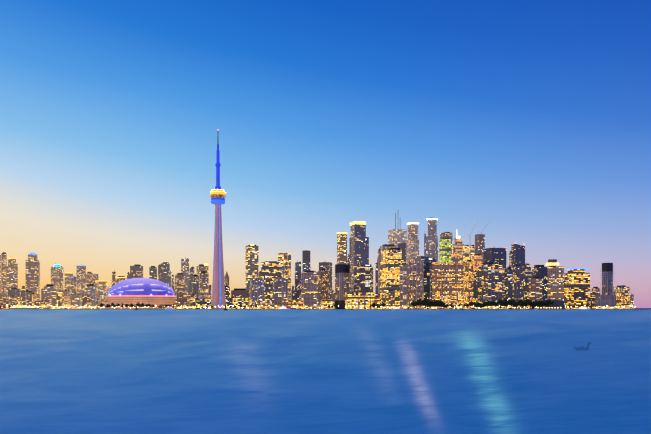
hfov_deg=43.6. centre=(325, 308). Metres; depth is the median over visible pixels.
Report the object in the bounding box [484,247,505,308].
building
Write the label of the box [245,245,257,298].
building
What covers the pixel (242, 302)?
building
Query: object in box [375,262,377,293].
building
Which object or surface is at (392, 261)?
building
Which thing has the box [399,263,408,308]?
building
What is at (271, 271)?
building
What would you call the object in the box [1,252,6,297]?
building
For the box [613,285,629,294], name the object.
building
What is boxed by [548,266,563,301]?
building
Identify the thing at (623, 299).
building
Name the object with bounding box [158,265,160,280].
building
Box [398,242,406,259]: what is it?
building
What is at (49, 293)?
building
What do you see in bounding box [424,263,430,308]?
building
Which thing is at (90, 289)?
building
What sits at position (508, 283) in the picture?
building
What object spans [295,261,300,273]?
building
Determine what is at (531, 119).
sky
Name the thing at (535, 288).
building
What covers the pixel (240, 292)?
building
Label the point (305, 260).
building
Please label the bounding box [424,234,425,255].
building
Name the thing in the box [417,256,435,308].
building
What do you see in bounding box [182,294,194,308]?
building
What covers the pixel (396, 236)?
building
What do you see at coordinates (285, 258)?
building
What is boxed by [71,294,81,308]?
building
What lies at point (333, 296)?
building
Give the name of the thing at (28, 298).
building
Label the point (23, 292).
building
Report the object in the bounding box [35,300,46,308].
building
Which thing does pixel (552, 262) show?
building rooftop
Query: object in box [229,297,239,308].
building
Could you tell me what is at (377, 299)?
building
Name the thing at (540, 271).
building
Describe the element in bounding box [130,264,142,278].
building
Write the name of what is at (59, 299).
building
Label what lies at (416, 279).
building
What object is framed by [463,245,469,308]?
building
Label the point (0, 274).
building
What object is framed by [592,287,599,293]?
building
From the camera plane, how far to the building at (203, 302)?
2493.11 m
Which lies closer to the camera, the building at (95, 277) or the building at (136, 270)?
the building at (136, 270)
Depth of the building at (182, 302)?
2471.31 m
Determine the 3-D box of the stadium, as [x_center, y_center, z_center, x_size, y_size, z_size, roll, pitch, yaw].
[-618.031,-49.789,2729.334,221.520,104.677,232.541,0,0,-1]
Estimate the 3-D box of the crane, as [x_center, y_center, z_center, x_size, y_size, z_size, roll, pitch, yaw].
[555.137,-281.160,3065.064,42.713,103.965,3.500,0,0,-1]
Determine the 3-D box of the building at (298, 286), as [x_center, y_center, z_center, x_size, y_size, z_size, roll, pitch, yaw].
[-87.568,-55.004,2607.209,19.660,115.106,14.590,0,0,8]
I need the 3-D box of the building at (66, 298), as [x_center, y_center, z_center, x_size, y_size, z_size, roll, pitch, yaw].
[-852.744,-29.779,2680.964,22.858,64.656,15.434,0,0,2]
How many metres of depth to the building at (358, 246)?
2913.62 m
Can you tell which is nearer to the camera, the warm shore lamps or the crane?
the warm shore lamps
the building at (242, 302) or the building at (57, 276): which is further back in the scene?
the building at (57, 276)
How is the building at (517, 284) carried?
on the land
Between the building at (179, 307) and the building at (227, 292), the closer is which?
the building at (179, 307)
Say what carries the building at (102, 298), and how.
on the land
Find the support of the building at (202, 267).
on the land
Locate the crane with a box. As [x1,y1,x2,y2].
[467,221,477,246]
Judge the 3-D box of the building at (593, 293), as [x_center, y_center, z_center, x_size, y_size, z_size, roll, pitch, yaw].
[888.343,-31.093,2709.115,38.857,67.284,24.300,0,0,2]
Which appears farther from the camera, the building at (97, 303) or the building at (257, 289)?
the building at (97, 303)
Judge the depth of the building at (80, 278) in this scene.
3380.62 m
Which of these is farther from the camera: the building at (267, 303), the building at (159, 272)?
the building at (159, 272)
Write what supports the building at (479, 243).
on the land
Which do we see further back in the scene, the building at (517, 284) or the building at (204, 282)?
the building at (204, 282)
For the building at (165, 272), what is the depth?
3290.77 m
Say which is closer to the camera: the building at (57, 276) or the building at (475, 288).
the building at (475, 288)
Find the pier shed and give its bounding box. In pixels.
[12,306,50,308]
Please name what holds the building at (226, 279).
on the land
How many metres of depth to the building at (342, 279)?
2458.36 m
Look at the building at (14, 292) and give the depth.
2977.96 m
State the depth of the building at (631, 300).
3296.64 m
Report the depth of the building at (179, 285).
2892.84 m
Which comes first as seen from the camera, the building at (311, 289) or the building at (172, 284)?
the building at (311, 289)
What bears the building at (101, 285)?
on the land
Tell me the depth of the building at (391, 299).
2481.10 m
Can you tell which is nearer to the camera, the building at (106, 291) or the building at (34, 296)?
the building at (34, 296)
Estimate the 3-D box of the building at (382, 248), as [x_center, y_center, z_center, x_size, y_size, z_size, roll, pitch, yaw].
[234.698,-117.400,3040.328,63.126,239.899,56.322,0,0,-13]
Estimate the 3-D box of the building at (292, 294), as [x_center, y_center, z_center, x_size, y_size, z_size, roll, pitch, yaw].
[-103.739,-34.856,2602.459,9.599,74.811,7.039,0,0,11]
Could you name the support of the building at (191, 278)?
on the land
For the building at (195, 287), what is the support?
on the land
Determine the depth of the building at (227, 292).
2698.57 m
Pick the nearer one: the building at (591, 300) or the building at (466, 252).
the building at (591, 300)
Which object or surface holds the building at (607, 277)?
on the land
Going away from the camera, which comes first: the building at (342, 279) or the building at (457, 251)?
the building at (342, 279)
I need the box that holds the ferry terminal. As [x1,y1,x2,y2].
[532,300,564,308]
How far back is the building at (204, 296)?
2582.50 m
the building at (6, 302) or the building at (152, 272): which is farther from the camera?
the building at (152, 272)
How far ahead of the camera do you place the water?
40.48 m
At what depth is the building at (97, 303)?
3034.29 m
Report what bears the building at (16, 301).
on the land
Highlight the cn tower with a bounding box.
[210,136,225,308]
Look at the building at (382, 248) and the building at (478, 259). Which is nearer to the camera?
the building at (478, 259)
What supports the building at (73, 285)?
on the land
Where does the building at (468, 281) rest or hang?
on the land
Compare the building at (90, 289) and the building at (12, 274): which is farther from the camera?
the building at (12, 274)
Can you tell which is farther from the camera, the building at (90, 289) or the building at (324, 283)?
the building at (90, 289)
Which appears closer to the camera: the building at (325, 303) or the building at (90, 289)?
the building at (325, 303)
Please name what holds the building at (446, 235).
on the land
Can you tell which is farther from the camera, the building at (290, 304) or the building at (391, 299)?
the building at (391, 299)
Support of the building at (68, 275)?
on the land
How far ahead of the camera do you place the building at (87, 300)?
2696.69 m
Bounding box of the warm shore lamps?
[10,305,634,308]
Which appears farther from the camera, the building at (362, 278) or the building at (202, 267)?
the building at (202, 267)
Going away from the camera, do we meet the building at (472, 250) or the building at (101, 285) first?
the building at (472, 250)
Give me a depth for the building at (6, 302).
2501.55 m
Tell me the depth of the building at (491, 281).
2474.91 m
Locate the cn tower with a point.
(218, 283)
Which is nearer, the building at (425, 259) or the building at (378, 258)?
the building at (425, 259)
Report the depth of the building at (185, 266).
3190.43 m
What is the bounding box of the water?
[0,309,650,433]
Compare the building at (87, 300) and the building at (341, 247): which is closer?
the building at (87, 300)
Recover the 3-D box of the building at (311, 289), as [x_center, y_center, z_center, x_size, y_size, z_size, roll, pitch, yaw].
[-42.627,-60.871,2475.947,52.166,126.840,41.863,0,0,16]
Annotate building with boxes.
[0,255,0,293]
[0,298,11,308]
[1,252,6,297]
[7,257,17,296]
[7,296,21,305]
[8,288,19,296]
[21,286,25,305]
[26,252,39,299]
[26,291,33,305]
[32,293,36,305]
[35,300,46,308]
[41,284,57,308]
[51,264,62,308]
[57,292,61,308]
[63,289,70,308]
[65,272,72,290]
[71,276,75,294]
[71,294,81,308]
[76,265,85,308]
[82,294,91,308]
[85,284,95,308]
[86,272,92,285]
[93,274,98,285]
[96,280,109,294]
[96,295,106,308]
[96,299,99,308]
[104,288,110,301]
[111,270,115,286]
[115,276,125,283]
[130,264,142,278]
[149,266,156,279]
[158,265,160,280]
[160,305,189,308]
[161,262,169,285]
[171,275,173,290]
[175,273,183,304]
[176,300,189,304]
[181,257,188,294]
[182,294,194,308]
[189,267,193,294]
[192,274,198,299]
[196,298,210,308]
[197,264,207,280]
[199,271,208,294]
[199,294,209,297]
[224,272,228,286]
[225,286,229,308]
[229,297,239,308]
[231,288,248,308]
[233,298,247,308]
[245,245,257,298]
[250,277,264,308]
[259,299,275,308]
[261,261,284,298]
[272,277,287,308]
[278,253,290,299]
[284,300,303,308]
[291,286,294,299]
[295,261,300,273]
[295,273,301,299]
[301,268,321,308]
[302,250,309,271]
[318,269,327,298]
[319,262,331,298]
[321,299,332,308]
[331,293,334,308]
[333,264,351,308]
[337,232,346,263]
[345,291,373,308]
[349,222,368,291]
[354,264,371,292]
[374,296,380,308]
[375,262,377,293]
[377,249,380,293]
[379,244,395,259]
[380,248,406,308]
[388,213,406,247]
[388,290,394,308]
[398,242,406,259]
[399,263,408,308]
[407,222,418,264]
[409,259,423,308]
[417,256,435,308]
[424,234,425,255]
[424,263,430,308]
[426,217,437,261]
[432,261,463,308]
[439,238,450,261]
[440,232,451,253]
[451,230,463,261]
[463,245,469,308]
[465,260,472,308]
[470,245,474,277]
[473,270,477,308]
[474,254,482,270]
[475,234,484,262]
[478,262,504,308]
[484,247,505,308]
[506,263,511,308]
[511,243,524,273]
[512,265,523,308]
[523,264,531,308]
[529,277,541,308]
[532,265,547,300]
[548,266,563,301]
[564,268,589,308]
[587,295,594,308]
[590,291,598,296]
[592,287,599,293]
[594,294,615,308]
[600,263,614,294]
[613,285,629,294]
[615,292,629,308]
[630,294,633,308]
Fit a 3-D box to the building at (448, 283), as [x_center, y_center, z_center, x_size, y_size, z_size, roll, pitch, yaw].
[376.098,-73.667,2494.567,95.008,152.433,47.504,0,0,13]
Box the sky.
[0,0,650,307]
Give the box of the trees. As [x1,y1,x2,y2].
[0,298,592,308]
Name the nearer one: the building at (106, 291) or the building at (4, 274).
the building at (106, 291)
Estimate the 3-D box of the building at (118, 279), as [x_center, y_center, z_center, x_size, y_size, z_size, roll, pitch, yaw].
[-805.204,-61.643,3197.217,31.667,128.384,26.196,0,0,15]
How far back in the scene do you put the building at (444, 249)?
3014.83 m
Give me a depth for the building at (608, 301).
2403.54 m
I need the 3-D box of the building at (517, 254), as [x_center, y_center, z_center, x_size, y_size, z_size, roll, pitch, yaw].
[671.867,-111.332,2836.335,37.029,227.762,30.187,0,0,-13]
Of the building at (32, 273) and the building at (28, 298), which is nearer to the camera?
the building at (28, 298)
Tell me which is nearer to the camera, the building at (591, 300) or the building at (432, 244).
the building at (591, 300)
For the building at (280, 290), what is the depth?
2452.38 m
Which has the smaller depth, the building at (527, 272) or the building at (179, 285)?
the building at (527, 272)
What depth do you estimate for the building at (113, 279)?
3282.76 m
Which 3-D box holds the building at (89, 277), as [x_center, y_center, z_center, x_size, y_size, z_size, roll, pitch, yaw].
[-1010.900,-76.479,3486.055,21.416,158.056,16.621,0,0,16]
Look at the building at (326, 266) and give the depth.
2909.26 m
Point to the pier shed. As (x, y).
(27, 307)
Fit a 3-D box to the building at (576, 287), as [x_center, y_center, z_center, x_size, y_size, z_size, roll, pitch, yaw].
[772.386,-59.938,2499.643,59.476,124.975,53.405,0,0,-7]
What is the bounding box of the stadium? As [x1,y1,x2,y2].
[102,278,174,308]
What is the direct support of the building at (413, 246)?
on the land
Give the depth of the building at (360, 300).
2386.53 m

